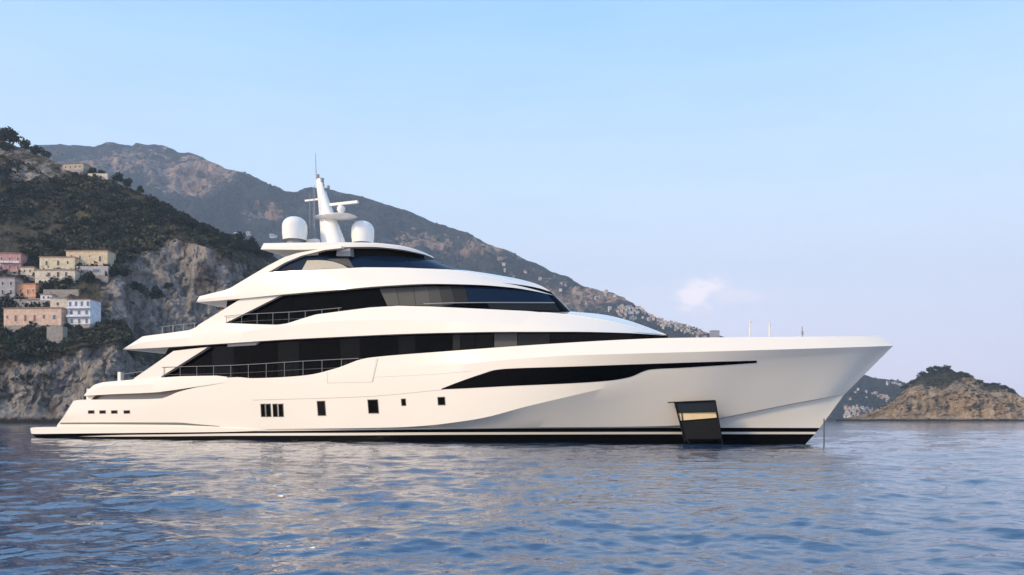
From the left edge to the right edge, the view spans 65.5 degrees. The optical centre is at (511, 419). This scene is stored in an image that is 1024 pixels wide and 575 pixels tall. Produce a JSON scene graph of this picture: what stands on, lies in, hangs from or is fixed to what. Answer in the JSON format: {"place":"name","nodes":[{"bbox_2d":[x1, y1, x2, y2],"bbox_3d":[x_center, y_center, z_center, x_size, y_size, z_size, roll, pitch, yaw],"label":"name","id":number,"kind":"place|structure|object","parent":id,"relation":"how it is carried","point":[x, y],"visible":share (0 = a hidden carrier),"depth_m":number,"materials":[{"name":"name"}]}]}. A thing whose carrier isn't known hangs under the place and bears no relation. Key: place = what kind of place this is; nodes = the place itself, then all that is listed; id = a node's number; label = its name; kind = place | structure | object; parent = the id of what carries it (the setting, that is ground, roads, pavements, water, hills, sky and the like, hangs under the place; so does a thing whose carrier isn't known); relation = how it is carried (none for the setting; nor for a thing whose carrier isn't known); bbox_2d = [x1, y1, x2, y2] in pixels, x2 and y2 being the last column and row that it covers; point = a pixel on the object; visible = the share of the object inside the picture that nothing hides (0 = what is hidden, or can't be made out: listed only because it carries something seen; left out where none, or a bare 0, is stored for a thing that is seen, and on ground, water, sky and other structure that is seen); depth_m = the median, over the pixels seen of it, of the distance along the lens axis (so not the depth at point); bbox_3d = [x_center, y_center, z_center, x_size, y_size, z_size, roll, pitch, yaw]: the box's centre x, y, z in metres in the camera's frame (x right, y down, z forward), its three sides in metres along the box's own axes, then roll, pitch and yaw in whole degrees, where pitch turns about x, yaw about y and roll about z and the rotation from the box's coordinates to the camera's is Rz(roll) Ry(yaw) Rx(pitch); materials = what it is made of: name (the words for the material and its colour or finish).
{"place":"outdoors","nodes":[
{"label":"outdoors","id":0,"kind":"place"},
{"bbox_2d":[0,140,277,422],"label":"hillside","id":1,"kind":"structure","parent":0,"point":[187,267],"depth_m":445.99,"materials":[{"name":"grey stone"}]},
{"bbox_2d":[0,128,9,140],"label":"broadleaf tree","id":2,"kind":"object","parent":1,"relation":"on","point":[3,136],"visible":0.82,"depth_m":547.37,"materials":[{"name":"green plant"}]},
{"bbox_2d":[0,167,10,172],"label":"broadleaf tree","id":3,"kind":"object","parent":1,"relation":"on","point":[3,169],"visible":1,"depth_m":519.35,"materials":[{"name":"green plant"}]},
{"bbox_2d":[0,141,12,149],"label":"broadleaf tree","id":4,"kind":"object","parent":1,"relation":"on","point":[6,144],"visible":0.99,"depth_m":542.46,"materials":[{"name":"green plant"}]},
{"bbox_2d":[0,177,12,185],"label":"broadleaf tree","id":5,"kind":"object","parent":1,"relation":"on","point":[3,181],"visible":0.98,"depth_m":507.34,"materials":[{"name":"green plant"}]},
{"bbox_2d":[1,186,17,195],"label":"broadleaf tree","id":6,"kind":"object","parent":1,"relation":"on","point":[10,191],"visible":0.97,"depth_m":501.97,"materials":[{"name":"green plant"}]},
{"bbox_2d":[0,277,24,298],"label":"grey house","id":7,"kind":"structure","parent":1,"relation":"on","point":[8,284],"depth_m":418.68,"materials":[{"name":"paint"}]},
{"bbox_2d":[1,299,25,306],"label":"terrace wall","id":8,"kind":"structure","parent":1,"relation":"on","point":[19,301],"depth_m":417.43,"materials":[{"name":"stone"}]},
{"bbox_2d":[0,252,27,274],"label":"pink house","id":9,"kind":"structure","parent":1,"relation":"on","point":[11,262],"depth_m":432.93,"materials":[{"name":"paint"}]},
{"bbox_2d":[3,126,24,144],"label":"broadleaf tree","id":10,"kind":"object","parent":1,"relation":"on","point":[12,136],"visible":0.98,"depth_m":549.46,"materials":[{"name":"green plant"}]},
{"bbox_2d":[12,347,28,361],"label":"broadleaf tree","id":11,"kind":"object","parent":1,"relation":"on","point":[18,355],"visible":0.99,"depth_m":361.68,"materials":[{"name":"green plant"}]},
{"bbox_2d":[18,139,30,149],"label":"broadleaf tree","id":12,"kind":"object","parent":1,"relation":"on","point":[24,143],"visible":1,"depth_m":547.24,"materials":[{"name":"green plant"}]},
{"bbox_2d":[15,328,34,338],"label":"broadleaf tree","id":13,"kind":"object","parent":1,"relation":"on","point":[21,333],"visible":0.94,"depth_m":386.39,"materials":[{"name":"green plant"}]},
{"bbox_2d":[14,205,36,215],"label":"broadleaf tree","id":14,"kind":"object","parent":1,"relation":"on","point":[29,211],"visible":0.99,"depth_m":487.28,"materials":[{"name":"green plant"}]},
{"bbox_2d":[23,201,33,205],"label":"broadleaf tree","id":15,"kind":"object","parent":1,"relation":"on","point":[27,203],"visible":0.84,"depth_m":497.44,"materials":[{"name":"green plant"}]},
{"bbox_2d":[16,283,41,298],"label":"orange house","id":16,"kind":"structure","parent":1,"relation":"on","point":[28,290],"depth_m":420.83,"materials":[{"name":"paint"}]},
{"bbox_2d":[20,266,38,280],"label":"pink cottage","id":17,"kind":"structure","parent":1,"relation":"on","point":[28,271],"depth_m":431.90,"materials":[{"name":"beige paint"}]},
{"bbox_2d":[25,298,40,306],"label":"shed","id":18,"kind":"structure","parent":1,"relation":"on","point":[36,300],"depth_m":416.34,"materials":[{"name":"grey paint"}]},
{"bbox_2d":[3,307,66,332],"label":"peach villa","id":19,"kind":"object","parent":1,"relation":"on","point":[16,318],"visible":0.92,"depth_m":399.62,"materials":[{"name":"paint"}]},
{"bbox_2d":[29,144,44,156],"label":"broadleaf tree","id":20,"kind":"object","parent":1,"relation":"on","point":[35,149],"visible":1,"depth_m":543.12,"materials":[{"name":"green plant"}]},
{"bbox_2d":[37,325,48,333],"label":"broadleaf tree","id":21,"kind":"object","parent":1,"relation":"on","point":[43,329],"visible":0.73,"depth_m":389.73,"materials":[{"name":"green plant"}]},
{"bbox_2d":[41,150,52,157],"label":"broadleaf tree","id":22,"kind":"object","parent":1,"relation":"on","point":[46,154],"visible":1,"depth_m":543.36,"materials":[{"name":"green plant"}]},
{"bbox_2d":[39,293,55,306],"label":"white cottage","id":23,"kind":"structure","parent":1,"relation":"on","point":[44,297],"depth_m":415.42,"materials":[{"name":"paint"}]},
{"bbox_2d":[41,238,54,247],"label":"broadleaf tree","id":24,"kind":"object","parent":1,"relation":"on","point":[49,241],"visible":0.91,"depth_m":449.30,"materials":[{"name":"green plant"}]},
{"bbox_2d":[47,176,62,182],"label":"broadleaf tree","id":25,"kind":"object","parent":1,"relation":"on","point":[53,180],"visible":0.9,"depth_m":522.08,"materials":[{"name":"green plant"}]},
{"bbox_2d":[33,269,80,284],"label":"terraced house","id":26,"kind":"structure","parent":1,"relation":"on","point":[60,274],"depth_m":426.64,"materials":[{"name":"beige paint"}]},
{"bbox_2d":[47,326,66,343],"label":"retaining wall","id":27,"kind":"structure","parent":1,"relation":"on","point":[57,334],"depth_m":375.10,"materials":[{"name":"stone"}]},
{"bbox_2d":[51,239,65,249],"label":"broadleaf tree","id":28,"kind":"object","parent":1,"relation":"on","point":[57,245],"visible":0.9,"depth_m":445.29,"materials":[{"name":"green plant"}]},
{"bbox_2d":[38,256,79,268],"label":"yellow house","id":29,"kind":"structure","parent":1,"relation":"on","point":[62,262],"depth_m":432.78,"materials":[{"name":"paint"}]},
{"bbox_2d":[49,297,70,307],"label":"cream house","id":30,"kind":"structure","parent":1,"relation":"on","point":[58,301],"depth_m":405.03,"materials":[{"name":"paint"}]},
{"bbox_2d":[43,289,80,296],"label":"terrace wall","id":31,"kind":"structure","parent":1,"relation":"on","point":[64,292],"depth_m":418.84,"materials":[{"name":"stone"}]},
{"bbox_2d":[57,180,67,186],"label":"broadleaf tree","id":32,"kind":"object","parent":1,"relation":"on","point":[61,184],"visible":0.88,"depth_m":520.30,"materials":[{"name":"green plant"}]},
{"bbox_2d":[63,275,73,283],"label":"broadleaf tree","id":33,"kind":"object","parent":1,"relation":"on","point":[67,280],"visible":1,"depth_m":424.69,"materials":[{"name":"green plant"}]},
{"bbox_2d":[64,323,73,327],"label":"broadleaf tree","id":34,"kind":"object","parent":1,"relation":"on","point":[68,325],"visible":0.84,"depth_m":397.38,"materials":[{"name":"green plant"}]},
{"bbox_2d":[66,201,77,208],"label":"broadleaf tree","id":35,"kind":"object","parent":1,"relation":"on","point":[70,205],"visible":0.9,"depth_m":499.34,"materials":[{"name":"green plant"}]},
{"bbox_2d":[62,163,91,174],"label":"hilltop villa","id":36,"kind":"object","parent":1,"relation":"on","point":[78,167],"visible":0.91,"depth_m":537.16,"materials":[{"name":"paint"}]},
{"bbox_2d":[66,299,101,328],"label":"white house","id":37,"kind":"structure","parent":1,"relation":"on","point":[84,313],"depth_m":400.43,"materials":[{"name":"paint"}]},
{"bbox_2d":[80,216,95,225],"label":"broadleaf tree","id":38,"kind":"object","parent":1,"relation":"on","point":[85,219],"visible":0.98,"depth_m":480.21,"materials":[{"name":"green plant"}]},
{"bbox_2d":[81,270,97,283],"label":"broadleaf tree","id":39,"kind":"object","parent":1,"relation":"on","point":[88,277],"visible":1,"depth_m":427.31,"materials":[{"name":"green plant"}]},
{"bbox_2d":[65,250,116,266],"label":"yellow house","id":40,"kind":"structure","parent":1,"relation":"on","point":[89,257],"depth_m":437.18,"materials":[{"name":"paint"}]},
{"bbox_2d":[87,167,96,172],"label":"broadleaf tree","id":41,"kind":"object","parent":1,"relation":"on","point":[92,170],"visible":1,"depth_m":539.99,"materials":[{"name":"green plant"}]},
{"bbox_2d":[76,266,111,282],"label":"house","id":42,"kind":"structure","parent":1,"relation":"on","point":[99,272],"depth_m":432.28,"materials":[{"name":"grey paint"}]},
{"bbox_2d":[89,190,102,198],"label":"broadleaf tree","id":43,"kind":"object","parent":1,"relation":"on","point":[94,194],"visible":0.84,"depth_m":508.30,"materials":[{"name":"green plant"}]},
{"bbox_2d":[88,173,107,179],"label":"ridge wall","id":44,"kind":"structure","parent":1,"relation":"on","point":[105,175],"depth_m":537.59,"materials":[{"name":"beige paint"}]},
{"bbox_2d":[103,263,116,276],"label":"broadleaf tree","id":45,"kind":"object","parent":1,"relation":"on","point":[112,268],"visible":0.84,"depth_m":434.50,"materials":[{"name":"green plant"}]},
{"bbox_2d":[107,185,123,195],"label":"broadleaf tree","id":46,"kind":"object","parent":1,"relation":"on","point":[111,188],"visible":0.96,"depth_m":520.56,"materials":[{"name":"green plant"}]},
{"bbox_2d":[111,172,123,183],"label":"broadleaf tree","id":47,"kind":"object","parent":1,"relation":"on","point":[119,177],"visible":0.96,"depth_m":540.55,"materials":[{"name":"green plant"}]},
{"bbox_2d":[114,266,129,276],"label":"broadleaf tree","id":48,"kind":"object","parent":1,"relation":"on","point":[120,271],"visible":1,"depth_m":438.27,"materials":[{"name":"green plant"}]},
{"bbox_2d":[121,177,132,186],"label":"broadleaf tree","id":49,"kind":"object","parent":1,"relation":"on","point":[128,181],"visible":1,"depth_m":538.12,"materials":[{"name":"green plant"}]},
{"bbox_2d":[0,153,260,406],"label":"hillside scrub","id":50,"kind":"object","parent":1,"relation":"on","point":[131,234],"visible":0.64,"depth_m":468.62,"materials":[{"name":"green plant"}]},
{"bbox_2d":[124,198,138,207],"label":"broadleaf tree","id":51,"kind":"object","parent":1,"relation":"on","point":[129,202],"visible":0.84,"depth_m":507.34,"materials":[{"name":"green plant"}]},
{"bbox_2d":[131,281,148,293],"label":"broadleaf tree","id":52,"kind":"object","parent":1,"relation":"on","point":[138,286],"visible":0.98,"depth_m":448.70,"materials":[{"name":"green plant"}]},
{"bbox_2d":[136,185,143,192],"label":"broadleaf tree","id":53,"kind":"object","parent":1,"relation":"on","point":[140,188],"visible":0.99,"depth_m":533.98,"materials":[{"name":"green plant"}]},
{"bbox_2d":[142,201,158,208],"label":"broadleaf tree","id":54,"kind":"object","parent":1,"relation":"on","point":[154,205],"visible":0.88,"depth_m":508.56,"materials":[{"name":"green plant"}]},
{"bbox_2d":[145,196,158,201],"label":"broadleaf tree","id":55,"kind":"object","parent":1,"relation":"on","point":[151,198],"visible":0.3,"depth_m":519.89,"materials":[{"name":"green plant"}]},
{"bbox_2d":[148,285,163,298],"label":"broadleaf tree","id":56,"kind":"object","parent":1,"relation":"on","point":[156,291],"visible":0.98,"depth_m":448.27,"materials":[{"name":"green plant"}]},
{"bbox_2d":[151,199,163,205],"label":"broadleaf tree","id":57,"kind":"object","parent":1,"relation":"on","point":[158,202],"visible":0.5,"depth_m":515.68,"materials":[{"name":"green plant"}]},
{"bbox_2d":[162,281,173,288],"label":"broadleaf tree","id":58,"kind":"object","parent":1,"relation":"on","point":[168,284],"visible":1,"depth_m":453.38,"materials":[{"name":"green plant"}]},
{"bbox_2d":[164,204,174,211],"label":"broadleaf tree","id":59,"kind":"object","parent":1,"relation":"on","point":[170,208],"visible":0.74,"depth_m":516.46,"materials":[{"name":"green plant"}]},
{"bbox_2d":[169,211,177,217],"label":"broadleaf tree","id":60,"kind":"object","parent":1,"relation":"on","point":[174,214],"visible":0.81,"depth_m":505.67,"materials":[{"name":"green plant"}]},
{"bbox_2d":[176,216,184,223],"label":"broadleaf tree","id":61,"kind":"object","parent":1,"relation":"on","point":[180,219],"visible":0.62,"depth_m":494.35,"materials":[{"name":"green plant"}]},
{"bbox_2d":[181,220,194,228],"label":"broadleaf tree","id":62,"kind":"object","parent":1,"relation":"on","point":[191,223],"visible":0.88,"depth_m":494.19,"materials":[{"name":"green plant"}]},
{"bbox_2d":[203,226,215,234],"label":"broadleaf tree","id":63,"kind":"object","parent":1,"relation":"on","point":[207,229],"visible":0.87,"depth_m":497.89,"materials":[{"name":"green plant"}]},
{"bbox_2d":[208,226,218,235],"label":"broadleaf tree","id":64,"kind":"object","parent":1,"relation":"on","point":[213,229],"visible":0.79,"depth_m":501.74,"materials":[{"name":"green plant"}]},
{"bbox_2d":[226,238,242,249],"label":"broadleaf tree","id":65,"kind":"object","parent":1,"relation":"on","point":[234,240],"visible":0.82,"depth_m":490.01,"materials":[{"name":"green plant"}]},
{"bbox_2d":[233,231,248,242],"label":"broadleaf tree","id":66,"kind":"object","parent":1,"relation":"on","point":[238,235],"visible":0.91,"depth_m":512.20,"materials":[{"name":"green plant"}]},
{"bbox_2d":[246,242,259,253],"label":"broadleaf tree","id":67,"kind":"object","parent":1,"relation":"on","point":[255,249],"visible":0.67,"depth_m":516.23,"materials":[{"name":"green plant"}]},
{"bbox_2d":[248,236,258,246],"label":"broadleaf tree","id":68,"kind":"object","parent":1,"relation":"on","point":[252,239],"visible":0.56,"depth_m":519.49,"materials":[{"name":"green plant"}]},
{"bbox_2d":[256,249,264,256],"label":"broadleaf tree","id":69,"kind":"object","parent":1,"relation":"on","point":[260,250],"visible":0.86,"depth_m":521.80,"materials":[{"name":"green plant"}]},
{"bbox_2d":[19,142,907,419],"bbox_3d":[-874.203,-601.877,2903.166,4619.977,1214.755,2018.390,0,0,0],"label":"mountain","id":70,"kind":"structure","parent":0,"point":[262,208],"depth_m":2999.83,"materials":[{"name":"grey stone"}]},
{"bbox_2d":[23,142,905,413],"bbox_3d":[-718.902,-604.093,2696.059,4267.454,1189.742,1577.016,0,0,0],"label":"mountain scrub","id":71,"kind":"object","parent":70,"relation":"on","point":[218,224],"visible":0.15,"depth_m":2959.20,"materials":[{"name":"green plant"}]},
{"bbox_2d":[710,330,719,336],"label":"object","id":72,"kind":"structure","parent":70,"relation":"on","point":[714,333],"depth_m":2511.78,"materials":[{"name":"white paint"}]},
{"bbox_2d":[0,420,1023,574],"bbox_3d":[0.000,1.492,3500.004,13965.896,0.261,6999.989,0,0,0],"label":"water","id":73,"kind":"structure","parent":0,"point":[897,498],"depth_m":14.04,"materials":[{"name":"blue liquid"}]},
{"bbox_2d":[30,153,892,444],"bbox_3d":[-7.778,-8.838,58.349,64.632,23.277,10.501,0,0,21],"label":"motor yacht","id":74,"kind":"object","parent":73,"relation":"on","point":[336,337],"visible":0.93,"depth_m":52.79,"materials":[{"name":"white paint"}]},
{"bbox_2d":[260,404,265,416],"bbox_3d":[-17.690,-0.675,56.612,0.444,0.962,0.090,0,0,21],"label":"window","id":75,"kind":"structure","parent":74,"relation":"in","point":[262,406],"depth_m":56.58,"materials":[{"name":"grey glass"}]},
{"bbox_2d":[265,404,270,416],"bbox_3d":[-17.255,-0.673,56.446,0.491,0.959,0.090,0,0,21],"label":"window","id":76,"kind":"structure","parent":74,"relation":"in","point":[268,406],"depth_m":56.41,"materials":[{"name":"grey glass"}]},
{"bbox_2d":[272,404,277,416],"bbox_3d":[-16.719,-0.670,56.240,0.469,0.955,0.089,0,0,21],"label":"window","id":77,"kind":"structure","parent":74,"relation":"in","point":[274,406],"depth_m":56.21,"materials":[{"name":"grey glass"}]},
{"bbox_2d":[278,404,283,416],"bbox_3d":[-16.260,-0.668,56.063,0.482,0.952,0.088,0,0,21],"label":"window","id":78,"kind":"structure","parent":74,"relation":"in","point":[280,406],"depth_m":56.03,"materials":[{"name":"grey glass"}]},
{"bbox_2d":[317,401,325,415],"bbox_3d":[-13.116,-0.790,54.832,0.760,1.047,0.084,0,0,21],"label":"window","id":79,"kind":"structure","parent":74,"relation":"in","point":[321,408],"depth_m":54.80,"materials":[{"name":"grey glass"}]},
{"bbox_2d":[327,358,377,382],"bbox_3d":[-10.821,-3.308,53.940,3.991,1.607,0.102,0,0,21],"label":"bulwark door","id":80,"kind":"structure","parent":74,"relation":"in","point":[363,370],"depth_m":53.83,"materials":[{"name":"white paint"}]},
{"bbox_2d":[367,399,378,413],"bbox_3d":[-9.297,-0.893,53.359,0.891,0.960,0.077,0,0,21],"label":"window","id":81,"kind":"structure","parent":74,"relation":"in","point":[373,408],"depth_m":53.32,"materials":[{"name":"grey glass"}]},
{"bbox_2d":[401,398,405,405],"bbox_3d":[-7.151,-1.161,52.540,0.394,0.497,0.070,0,0,21],"label":"window","id":82,"kind":"structure","parent":74,"relation":"in","point":[403,401],"depth_m":52.50,"materials":[{"name":"grey glass"}]},
{"bbox_2d":[437,397,445,404],"bbox_3d":[-4.564,-1.213,51.558,0.581,0.560,0.075,0,0,21],"label":"window","id":83,"kind":"structure","parent":74,"relation":"in","point":[441,400],"depth_m":51.53,"materials":[{"name":"black glass"}]},
{"bbox_2d":[442,361,756,388],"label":"hull window","id":84,"kind":"structure","parent":74,"relation":"in","point":[575,374],"depth_m":48.76,"materials":[{"name":"black glass"}]},
{"bbox_2d":[0,0,1023,396],"label":"sky","id":85,"kind":"structure","parent":0,"point":[821,167],"materials":[{"name":"blue"}]},
{"bbox_2d":[836,370,1023,420],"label":"rocky headland","id":86,"kind":"structure","parent":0,"point":[922,407],"depth_m":918.24,"materials":[{"name":"grey stone"}]},
{"bbox_2d":[926,366,934,372],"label":"broadleaf tree","id":87,"kind":"object","parent":86,"relation":"on","point":[930,369],"visible":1,"depth_m":1024.24,"materials":[{"name":"green plant"}]},
{"bbox_2d":[938,365,951,370],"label":"broadleaf tree","id":88,"kind":"object","parent":86,"relation":"on","point":[946,367],"visible":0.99,"depth_m":1013.19,"materials":[{"name":"green plant"}]},
{"bbox_2d":[878,369,1020,409],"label":"headland scrub","id":89,"kind":"object","parent":86,"relation":"on","point":[936,378],"visible":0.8,"depth_m":973.76,"materials":[{"name":"green plant"}]},
{"bbox_2d":[954,371,964,375],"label":"broadleaf tree","id":90,"kind":"object","parent":86,"relation":"on","point":[959,373],"visible":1,"depth_m":993.02,"materials":[{"name":"green plant"}]},
{"bbox_2d":[963,372,972,377],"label":"broadleaf tree","id":91,"kind":"object","parent":86,"relation":"on","point":[966,374],"visible":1,"depth_m":979.64,"materials":[{"name":"green plant"}]}
]}

